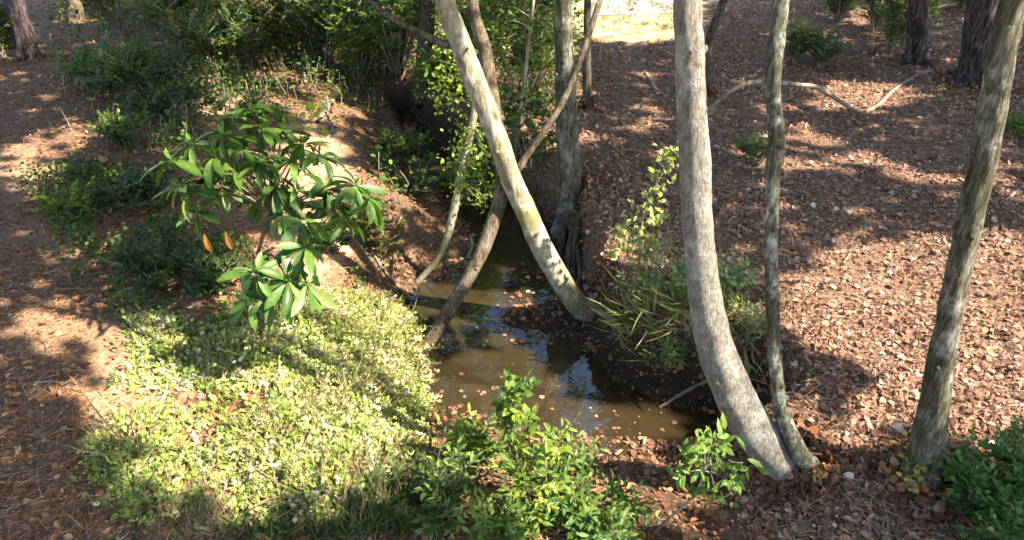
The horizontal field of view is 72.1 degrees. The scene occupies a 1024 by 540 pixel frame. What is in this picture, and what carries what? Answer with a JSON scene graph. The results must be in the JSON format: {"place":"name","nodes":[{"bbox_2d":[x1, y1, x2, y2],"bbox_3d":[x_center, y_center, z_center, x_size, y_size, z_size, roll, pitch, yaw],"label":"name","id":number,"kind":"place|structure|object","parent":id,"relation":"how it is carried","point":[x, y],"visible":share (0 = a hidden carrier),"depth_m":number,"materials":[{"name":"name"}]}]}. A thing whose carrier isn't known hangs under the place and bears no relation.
{"place":"outdoors","nodes":[
{"label":"outdoors","id":0,"kind":"place"},
{"bbox_2d":[0,0,1023,539],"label":"ground","id":1,"kind":"structure","parent":0,"point":[400,98],"depth_m":9.00,"materials":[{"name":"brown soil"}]},
{"bbox_2d":[0,2,35,57],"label":"shrub","id":2,"kind":"object","parent":1,"relation":"on","point":[5,39],"visible":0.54,"depth_m":14.88,"materials":[{"name":"green plant"}]},
{"bbox_2d":[1,0,48,62],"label":"pine tree","id":3,"kind":"object","parent":1,"relation":"on","point":[21,28],"visible":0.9,"depth_m":14.66,"materials":[{"name":"brown plant"}]},
{"bbox_2d":[25,175,101,220],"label":"plant","id":4,"kind":"object","parent":1,"relation":"on","point":[73,200],"visible":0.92,"depth_m":9.14,"materials":[{"name":"green plant"}]},
{"bbox_2d":[65,0,84,19],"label":"tree","id":5,"kind":"object","parent":1,"relation":"on","point":[71,4],"visible":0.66,"depth_m":17.73,"materials":[{"name":"brown plant"}]},
{"bbox_2d":[42,29,126,87],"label":"shrub","id":6,"kind":"object","parent":1,"relation":"on","point":[76,65],"visible":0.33,"depth_m":13.26,"materials":[{"name":"green plant"}]},
{"bbox_2d":[80,0,115,13],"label":"shrub","id":7,"kind":"object","parent":1,"relation":"on","point":[96,9],"visible":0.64,"depth_m":18.37,"materials":[{"name":"green plant"}]},
{"bbox_2d":[82,104,156,144],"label":"plant","id":8,"kind":"object","parent":1,"relation":"on","point":[110,126],"visible":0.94,"depth_m":11.08,"materials":[{"name":"green plant"}]},
{"bbox_2d":[116,0,122,43],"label":"sapling","id":9,"kind":"object","parent":1,"relation":"on","point":[118,18],"visible":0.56,"depth_m":15.83,"materials":[{"name":"grey plant"}]},
{"bbox_2d":[91,159,176,208],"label":"plant","id":10,"kind":"object","parent":1,"relation":"on","point":[118,189],"visible":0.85,"depth_m":9.33,"materials":[{"name":"green plant"}]},
{"bbox_2d":[72,32,204,97],"bbox_3d":[-6.943,-3.726,13.033,2.163,1.188,2.433,0,32,0],"label":"shrub","id":11,"kind":"object","parent":1,"relation":"on","point":[136,63],"visible":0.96,"depth_m":12.85,"materials":[{"name":"green plant"}]},
{"bbox_2d":[93,235,204,293],"bbox_3d":[-3.997,-0.114,7.990,1.145,0.571,1.098,22,38,30],"label":"plant","id":12,"kind":"object","parent":1,"relation":"on","point":[153,280],"visible":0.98,"depth_m":7.88,"materials":[{"name":"green plant"}]},
{"bbox_2d":[113,72,218,120],"bbox_3d":[-5.957,-2.907,12.069,1.527,0.836,1.377,-25,40,-34],"label":"shrub","id":13,"kind":"object","parent":1,"relation":"on","point":[191,89],"visible":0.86,"depth_m":12.03,"materials":[{"name":"green plant"}]},
{"bbox_2d":[167,0,173,43],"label":"sapling","id":14,"kind":"object","parent":1,"relation":"on","point":[169,2],"visible":0.26,"depth_m":15.95,"materials":[{"name":"grey plant"}]},
{"bbox_2d":[120,0,227,34],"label":"shrub","id":15,"kind":"object","parent":1,"relation":"on","point":[186,4],"visible":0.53,"depth_m":16.17,"materials":[{"name":"green plant"}]},
{"bbox_2d":[205,0,209,21],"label":"sapling","id":16,"kind":"object","parent":1,"relation":"on","point":[207,4],"visible":0.16,"depth_m":14.91,"materials":[{"name":"grey plant"}]},
{"bbox_2d":[166,240,251,298],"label":"plant","id":17,"kind":"object","parent":1,"relation":"on","point":[206,276],"visible":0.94,"depth_m":7.79,"materials":[{"name":"green plant"}]},
{"bbox_2d":[151,0,269,71],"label":"shrub","id":18,"kind":"object","parent":1,"relation":"on","point":[232,34],"visible":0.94,"depth_m":14.37,"materials":[{"name":"green plant"}]},
{"bbox_2d":[59,276,445,539],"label":"ground cover","id":19,"kind":"object","parent":1,"relation":"on","point":[354,392],"visible":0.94,"depth_m":6.37,"materials":[{"name":"green plant"}]},
{"bbox_2d":[105,430,406,539],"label":"grass","id":20,"kind":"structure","parent":1,"relation":"on","point":[209,526],"depth_m":5.21,"materials":[{"name":"green plant"}]},
{"bbox_2d":[139,97,386,334],"bbox_3d":[-2.008,-0.202,6.422,1.554,2.595,1.700,24,39,33],"label":"leaf shrub","id":21,"kind":"object","parent":1,"relation":"on","point":[276,203],"visible":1,"depth_m":6.01,"materials":[{"name":"green plant"}]},
{"bbox_2d":[222,0,318,55],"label":"shrub","id":22,"kind":"object","parent":1,"relation":"on","point":[269,10],"visible":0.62,"depth_m":15.48,"materials":[{"name":"green plant"}]},
{"bbox_2d":[282,1,290,60],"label":"sapling","id":23,"kind":"object","parent":1,"relation":"on","point":[285,25],"visible":0.45,"depth_m":15.80,"materials":[{"name":"brown plant"}]},
{"bbox_2d":[4,0,580,326],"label":"undergrowth","id":24,"kind":"object","parent":1,"relation":"on","point":[89,245],"depth_m":9.40,"materials":[{"name":"green plant"}]},
{"bbox_2d":[299,52,306,82],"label":"stick","id":25,"kind":"object","parent":1,"relation":"on","point":[302,62],"visible":0.47,"depth_m":15.59,"materials":[{"name":"wood"}]},
{"bbox_2d":[27,0,592,209],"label":"undergrowth","id":26,"kind":"object","parent":1,"relation":"on","point":[219,102],"visible":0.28,"depth_m":13.76,"materials":[{"name":"green plant"}]},
{"bbox_2d":[265,0,354,67],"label":"shrub","id":27,"kind":"object","parent":1,"relation":"on","point":[310,41],"visible":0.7,"depth_m":15.51,"materials":[{"name":"green plant"}]},
{"bbox_2d":[319,111,333,146],"bbox_3d":[-3.245,-2.521,12.430,0.210,0.115,2.002,-5,32,-8],"label":"stick","id":28,"kind":"object","parent":1,"relation":"on","point":[331,130],"visible":0.7,"depth_m":12.27,"materials":[{"name":"grey wood"}]},
{"bbox_2d":[321,0,335,76],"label":"sapling","id":29,"kind":"object","parent":1,"relation":"on","point":[327,39],"visible":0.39,"depth_m":15.14,"materials":[{"name":"grey plant"}]},
{"bbox_2d":[315,84,342,121],"bbox_3d":[-3.575,-3.334,13.949,0.099,0.369,3.117,-2,32,-4],"label":"stick","id":30,"kind":"object","parent":1,"relation":"on","point":[322,114],"visible":0.62,"depth_m":13.51,"materials":[{"name":"grey wood"}]},
{"bbox_2d":[304,215,356,254],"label":"plant","id":31,"kind":"object","parent":1,"relation":"on","point":[346,241],"visible":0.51,"depth_m":8.96,"materials":[{"name":"green plant"}]},
{"bbox_2d":[322,0,361,16],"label":"shrub","id":32,"kind":"object","parent":1,"relation":"on","point":[340,2],"visible":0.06,"depth_m":17.97,"materials":[{"name":"green plant"}]},
{"bbox_2d":[216,427,471,539],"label":"grass","id":33,"kind":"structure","parent":1,"relation":"on","point":[376,510],"depth_m":5.18,"materials":[{"name":"green plant"}]},
{"bbox_2d":[295,0,402,84],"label":"shrub","id":34,"kind":"object","parent":1,"relation":"on","point":[355,44],"visible":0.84,"depth_m":14.97,"materials":[{"name":"green plant"}]},
{"bbox_2d":[331,180,389,238],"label":"shrub","id":35,"kind":"object","parent":1,"relation":"on","point":[360,216],"visible":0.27,"depth_m":9.43,"materials":[{"name":"green plant"}]},
{"bbox_2d":[363,0,375,78],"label":"sapling","id":36,"kind":"object","parent":1,"relation":"on","point":[367,21],"visible":0.36,"depth_m":15.07,"materials":[{"name":"brown plant"}]},
{"bbox_2d":[331,0,419,74],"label":"shrub","id":37,"kind":"object","parent":1,"relation":"on","point":[408,8],"visible":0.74,"depth_m":14.52,"materials":[{"name":"green plant"}]},
{"bbox_2d":[358,243,409,308],"bbox_3d":[-1.721,0.080,9.257,0.116,0.473,1.185,-23,39,-32],"label":"stick","id":38,"kind":"object","parent":1,"relation":"on","point":[369,259],"visible":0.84,"depth_m":9.40,"materials":[{"name":"brown wood"}]},
{"bbox_2d":[357,214,415,253],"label":"plant","id":39,"kind":"object","parent":1,"relation":"on","point":[371,231],"visible":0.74,"depth_m":9.49,"materials":[{"name":"green plant"}]},
{"bbox_2d":[370,250,413,299],"bbox_3d":[-1.599,0.083,9.373,0.063,0.411,0.972,-27,41,-36],"label":"stick","id":40,"kind":"object","parent":1,"relation":"on","point":[393,280],"visible":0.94,"depth_m":9.37,"materials":[{"name":"wood"}]},
{"bbox_2d":[360,121,434,165],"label":"shrub","id":41,"kind":"object","parent":1,"relation":"on","point":[401,145],"visible":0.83,"depth_m":12.33,"materials":[{"name":"green plant"}]},
{"bbox_2d":[399,0,405,76],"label":"sapling","id":42,"kind":"object","parent":1,"relation":"on","point":[404,39],"visible":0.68,"depth_m":15.18,"materials":[{"name":"brown plant"}]},
{"bbox_2d":[366,149,451,196],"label":"shrub","id":43,"kind":"object","parent":1,"relation":"on","point":[421,173],"visible":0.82,"depth_m":11.10,"materials":[{"name":"green plant"}]},
{"bbox_2d":[413,0,435,109],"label":"tree","id":44,"kind":"object","parent":1,"relation":"on","point":[426,23],"visible":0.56,"depth_m":14.22,"materials":[{"name":"brown plant"}]},
{"bbox_2d":[403,34,462,106],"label":"shrub","id":45,"kind":"object","parent":1,"relation":"on","point":[432,69],"visible":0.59,"depth_m":13.53,"materials":[{"name":"green plant"}]},
{"bbox_2d":[406,425,498,539],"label":"shrub","id":46,"kind":"object","parent":1,"relation":"on","point":[447,495],"visible":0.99,"depth_m":5.13,"materials":[{"name":"green plant"}]},
{"bbox_2d":[414,33,515,283],"bbox_3d":[-0.559,-1.362,8.969,1.308,3.241,1.437,11,34,17],"label":"sapling","id":47,"kind":"object","parent":1,"relation":"on","point":[462,172],"visible":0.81,"depth_m":8.69,"materials":[{"name":"green plant"}]},
{"bbox_2d":[440,136,493,205],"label":"shrub","id":48,"kind":"object","parent":1,"relation":"on","point":[452,177],"visible":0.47,"depth_m":11.46,"materials":[{"name":"green plant"}]},
{"bbox_2d":[434,402,503,475],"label":"shrub","id":49,"kind":"object","parent":1,"relation":"on","point":[477,442],"visible":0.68,"depth_m":5.92,"materials":[{"name":"green plant"}]},
{"bbox_2d":[466,234,473,257],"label":"stick","id":50,"kind":"object","parent":1,"relation":"on","point":[471,246],"visible":1,"depth_m":10.33,"materials":[{"name":"grey wood"}]},
{"bbox_2d":[430,0,516,61],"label":"shrub","id":51,"kind":"object","parent":1,"relation":"on","point":[463,12],"visible":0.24,"depth_m":13.48,"materials":[{"name":"green plant"}]},
{"bbox_2d":[365,0,597,321],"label":"tree","id":52,"kind":"object","parent":1,"relation":"on","point":[458,43],"visible":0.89,"depth_m":7.48,"materials":[{"name":"beige plant"}]},
{"bbox_2d":[456,122,516,196],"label":"shrub","id":53,"kind":"object","parent":1,"relation":"on","point":[490,159],"visible":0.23,"depth_m":11.42,"materials":[{"name":"green plant"}]},
{"bbox_2d":[461,480,551,539],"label":"shrub","id":54,"kind":"object","parent":1,"relation":"on","point":[511,521],"visible":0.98,"depth_m":4.98,"materials":[{"name":"green plant"}]},
{"bbox_2d":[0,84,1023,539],"bbox_3d":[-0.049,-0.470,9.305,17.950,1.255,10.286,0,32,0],"label":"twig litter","id":55,"kind":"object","parent":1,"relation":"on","point":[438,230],"visible":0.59,"depth_m":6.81,"materials":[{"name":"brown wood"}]},
{"bbox_2d":[422,0,602,348],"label":"tree","id":56,"kind":"object","parent":1,"relation":"on","point":[453,302],"visible":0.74,"depth_m":7.85,"materials":[{"name":"brown plant"}]},
{"bbox_2d":[486,368,547,470],"bbox_3d":[0.019,1.310,5.657,0.426,1.332,0.483,-17,36,-25],"label":"sapling","id":57,"kind":"object","parent":1,"relation":"on","point":[512,417],"visible":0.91,"depth_m":5.50,"materials":[{"name":"green plant"}]},
{"bbox_2d":[467,0,592,96],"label":"shrub","id":58,"kind":"object","parent":1,"relation":"on","point":[515,49],"visible":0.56,"depth_m":12.47,"materials":[{"name":"green plant"}]},
{"bbox_2d":[475,0,584,162],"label":"sapling","id":59,"kind":"object","parent":1,"relation":"on","point":[525,66],"visible":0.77,"depth_m":10.52,"materials":[{"name":"green plant"}]},
{"bbox_2d":[500,79,579,171],"bbox_3d":[0.287,-2.165,10.963,1.510,1.359,1.294,26,40,35],"label":"shrub","id":60,"kind":"object","parent":1,"relation":"on","point":[528,122],"visible":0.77,"depth_m":10.84,"materials":[{"name":"green plant"}]},
{"bbox_2d":[489,412,599,532],"bbox_3d":[0.242,1.578,5.220,0.828,0.920,0.763,0,32,0],"label":"shrub","id":61,"kind":"object","parent":1,"relation":"on","point":[527,482],"visible":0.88,"depth_m":5.19,"materials":[{"name":"green plant"}]},
{"bbox_2d":[550,0,582,240],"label":"tree","id":62,"kind":"object","parent":1,"relation":"on","point":[569,189],"visible":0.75,"depth_m":9.45,"materials":[{"name":"grey plant"}]},
{"bbox_2d":[529,418,610,534],"bbox_3d":[0.443,1.626,5.298,0.631,0.804,0.948,0,32,0],"label":"shrub","id":63,"kind":"object","parent":1,"relation":"on","point":[567,498],"visible":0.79,"depth_m":5.14,"materials":[{"name":"green plant"}]},
{"bbox_2d":[558,214,585,290],"bbox_3d":[0.818,-0.344,9.718,0.406,0.731,2.046,0,32,0],"label":"tree stump","id":64,"kind":"object","parent":1,"relation":"on","point":[574,243],"visible":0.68,"depth_m":9.45,"materials":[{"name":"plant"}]},
{"bbox_2d":[582,0,591,102],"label":"tree","id":65,"kind":"object","parent":1,"relation":"on","point":[586,90],"visible":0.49,"depth_m":12.15,"materials":[{"name":"grey plant"}]},
{"bbox_2d":[584,165,609,209],"bbox_3d":[1.203,-1.183,9.911,0.060,0.096,1.542,-4,32,-6],"label":"stick","id":66,"kind":"object","parent":1,"relation":"on","point":[598,187],"visible":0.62,"depth_m":9.83,"materials":[{"name":"wood"}]},
{"bbox_2d":[541,468,661,539],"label":"shrub","id":67,"kind":"object","parent":1,"relation":"on","point":[615,527],"visible":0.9,"depth_m":5.08,"materials":[{"name":"green plant"}]},
{"bbox_2d":[338,60,866,484],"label":"leaf litter","id":68,"kind":"object","parent":1,"relation":"on","point":[653,457],"visible":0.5,"depth_m":7.42,"materials":[{"name":"brown plant"}]},
{"bbox_2d":[575,0,673,32],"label":"grass","id":69,"kind":"structure","parent":1,"relation":"on","point":[663,6],"depth_m":18.01,"materials":[{"name":"yellow plant"}]},
{"bbox_2d":[615,266,653,322],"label":"plant","id":70,"kind":"object","parent":1,"relation":"on","point":[635,289],"visible":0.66,"depth_m":7.53,"materials":[{"name":"green plant"}]},
{"bbox_2d":[608,141,678,282],"bbox_3d":[1.384,-0.539,7.287,0.774,1.675,0.490,0,32,0],"label":"sapling","id":71,"kind":"object","parent":1,"relation":"on","point":[654,223],"visible":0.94,"depth_m":7.32,"materials":[{"name":"green plant"}]},
{"bbox_2d":[644,71,656,90],"bbox_3d":[2.689,-3.679,13.686,0.080,0.087,1.108,0,32,0],"label":"stick","id":72,"kind":"object","parent":1,"relation":"on","point":[651,82],"visible":0.99,"depth_m":13.59,"materials":[{"name":"grey wood"}]},
{"bbox_2d":[633,220,683,282],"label":"plant","id":73,"kind":"object","parent":1,"relation":"on","point":[653,260],"visible":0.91,"depth_m":7.47,"materials":[{"name":"green plant"}]},
{"bbox_2d":[637,254,686,301],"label":"shrub","id":74,"kind":"object","parent":1,"relation":"on","point":[677,272],"visible":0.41,"depth_m":7.39,"materials":[{"name":"green plant"}]},
{"bbox_2d":[638,328,695,371],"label":"plant","id":75,"kind":"object","parent":1,"relation":"on","point":[669,354],"visible":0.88,"depth_m":7.28,"materials":[{"name":"green plant"}]},
{"bbox_2d":[573,257,792,395],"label":"grass","id":76,"kind":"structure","parent":1,"relation":"on","point":[615,322],"depth_m":7.33,"materials":[{"name":"green plant"}]},
{"bbox_2d":[659,379,707,407],"bbox_3d":[1.857,1.270,7.421,0.598,0.431,0.065,-3,32,-5],"label":"stick","id":77,"kind":"object","parent":1,"relation":"on","point":[682,393],"visible":0.8,"depth_m":7.44,"materials":[{"name":"grey wood"}]},
{"bbox_2d":[651,411,770,535],"bbox_3d":[1.341,1.525,4.893,0.559,1.233,0.545,-8,33,-12],"label":"sapling","id":78,"kind":"object","parent":1,"relation":"on","point":[698,450],"visible":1,"depth_m":4.75,"materials":[{"name":"green plant"}]},
{"bbox_2d":[407,0,1023,539],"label":"leaf litter","id":79,"kind":"object","parent":1,"relation":"on","point":[859,364],"visible":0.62,"depth_m":8.46,"materials":[{"name":"brown plant"}]},
{"bbox_2d":[704,0,727,91],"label":"tree","id":80,"kind":"object","parent":1,"relation":"on","point":[715,22],"visible":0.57,"depth_m":12.18,"materials":[{"name":"brown plant"}]},
{"bbox_2d":[673,0,799,480],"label":"tree","id":81,"kind":"object","parent":1,"relation":"on","point":[752,425],"visible":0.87,"depth_m":4.77,"materials":[{"name":"grey plant"}]},
{"bbox_2d":[717,251,764,307],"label":"shrub","id":82,"kind":"object","parent":1,"relation":"on","point":[738,279],"visible":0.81,"depth_m":7.24,"materials":[{"name":"green plant"}]},
{"bbox_2d":[726,130,767,164],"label":"plant","id":83,"kind":"object","parent":1,"relation":"on","point":[748,147],"visible":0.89,"depth_m":10.11,"materials":[{"name":"green plant"}]},
{"bbox_2d":[727,294,766,351],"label":"plant","id":84,"kind":"object","parent":1,"relation":"on","point":[748,323],"visible":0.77,"depth_m":6.98,"materials":[{"name":"green plant"}]},
{"bbox_2d":[707,79,868,115],"bbox_3d":[4.677,-2.874,11.805,2.740,0.661,0.092,1,32,2],"label":"fallen branch","id":85,"kind":"object","parent":1,"relation":"on","point":[794,84],"visible":0.86,"depth_m":11.70,"materials":[{"name":"grey wood"}]},
{"bbox_2d":[764,0,823,474],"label":"tree","id":86,"kind":"object","parent":1,"relation":"on","point":[802,455],"visible":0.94,"depth_m":4.90,"materials":[{"name":"grey plant"}]},
{"bbox_2d":[784,8,835,63],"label":"shrub","id":87,"kind":"object","parent":1,"relation":"on","point":[796,38],"visible":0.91,"depth_m":14.09,"materials":[{"name":"green plant"}]},
{"bbox_2d":[803,20,854,67],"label":"shrub","id":88,"kind":"object","parent":1,"relation":"on","point":[825,49],"visible":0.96,"depth_m":13.88,"materials":[{"name":"green plant"}]},
{"bbox_2d":[820,0,867,22],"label":"shrub","id":89,"kind":"object","parent":1,"relation":"on","point":[837,8],"visible":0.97,"depth_m":17.05,"materials":[{"name":"green plant"}]},
{"bbox_2d":[842,491,880,535],"bbox_3d":[2.585,1.766,5.345,0.043,0.071,0.591,-11,34,-17],"label":"stick","id":90,"kind":"object","parent":1,"relation":"on","point":[864,515],"visible":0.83,"depth_m":5.25,"materials":[{"name":"brown wood"}]},
{"bbox_2d":[854,0,888,31],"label":"shrub","id":91,"kind":"object","parent":1,"relation":"on","point":[873,16],"visible":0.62,"depth_m":16.19,"materials":[{"name":"green plant"}]},
{"bbox_2d":[864,68,944,112],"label":"fallen branch","id":92,"kind":"object","parent":1,"relation":"on","point":[883,100],"visible":0.91,"depth_m":12.66,"materials":[{"name":"grey wood"}]},
{"bbox_2d":[897,0,934,68],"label":"pine tree","id":93,"kind":"object","parent":1,"relation":"on","point":[916,52],"visible":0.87,"depth_m":13.67,"materials":[{"name":"brown plant"}]},
{"bbox_2d":[874,0,958,54],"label":"shrub","id":94,"kind":"object","parent":1,"relation":"on","point":[896,19],"visible":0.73,"depth_m":14.26,"materials":[{"name":"green plant"}]},
{"bbox_2d":[875,0,1023,515],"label":"tree","id":95,"kind":"object","parent":1,"relation":"on","point":[929,433],"visible":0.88,"depth_m":4.40,"materials":[{"name":"grey plant"}]},
{"bbox_2d":[896,429,956,494],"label":"vine","id":96,"kind":"object","parent":95,"relation":"attached to","point":[918,477],"visible":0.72,"depth_m":5.17,"materials":[{"name":"green plant"}]},
{"bbox_2d":[952,0,967,9],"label":"shrub","id":97,"kind":"object","parent":1,"relation":"on","point":[960,5],"visible":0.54,"depth_m":17.73,"materials":[{"name":"green plant"}]},
{"bbox_2d":[944,0,998,89],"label":"pine tree","id":98,"kind":"object","parent":1,"relation":"on","point":[978,27],"visible":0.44,"depth_m":12.42,"materials":[{"name":"brown plant"}]},
{"bbox_2d":[924,424,1023,526],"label":"shrub","id":99,"kind":"object","parent":1,"relation":"on","point":[958,466],"visible":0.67,"depth_m":4.98,"materials":[{"name":"green plant"}]},
{"bbox_2d":[934,450,1023,539],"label":"shrub","id":100,"kind":"object","parent":1,"relation":"on","point":[995,529],"visible":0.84,"depth_m":4.81,"materials":[{"name":"green plant"}]},
{"bbox_2d":[958,415,1023,488],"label":"shrub","id":101,"kind":"object","parent":1,"relation":"on","point":[1001,446],"visible":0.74,"depth_m":5.18,"materials":[{"name":"green plant"}]},
{"bbox_2d":[998,182,1023,204],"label":"stick","id":102,"kind":"object","parent":1,"relation":"on","point":[1020,187],"visible":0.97,"depth_m":9.18,"materials":[{"name":"grey wood"}]},
{"bbox_2d":[1005,106,1023,136],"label":"plant","id":103,"kind":"object","parent":1,"relation":"on","point":[1017,124],"visible":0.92,"depth_m":10.83,"materials":[{"name":"green plant"}]},
{"bbox_2d":[398,106,727,459],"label":"water","id":104,"kind":"structure","parent":0,"point":[573,370],"depth_m":8.14,"materials":[{"name":"brown liquid"}]},
{"bbox_2d":[418,229,644,445],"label":"floating leaves","id":105,"kind":"object","parent":104,"relation":"on","point":[460,406],"visible":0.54,"depth_m":7.95,"materials":[{"name":"brown plant"}]},
{"bbox_2d":[431,262,676,452],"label":"floating leaves","id":106,"kind":"object","parent":104,"relation":"on","point":[493,388],"visible":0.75,"depth_m":7.72,"materials":[{"name":"brown plant"}]},
{"bbox_2d":[591,0,672,14],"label":"gravel road","id":107,"kind":"structure","parent":0,"point":[645,5],"depth_m":18.86,"materials":[{"name":"white gravel"}]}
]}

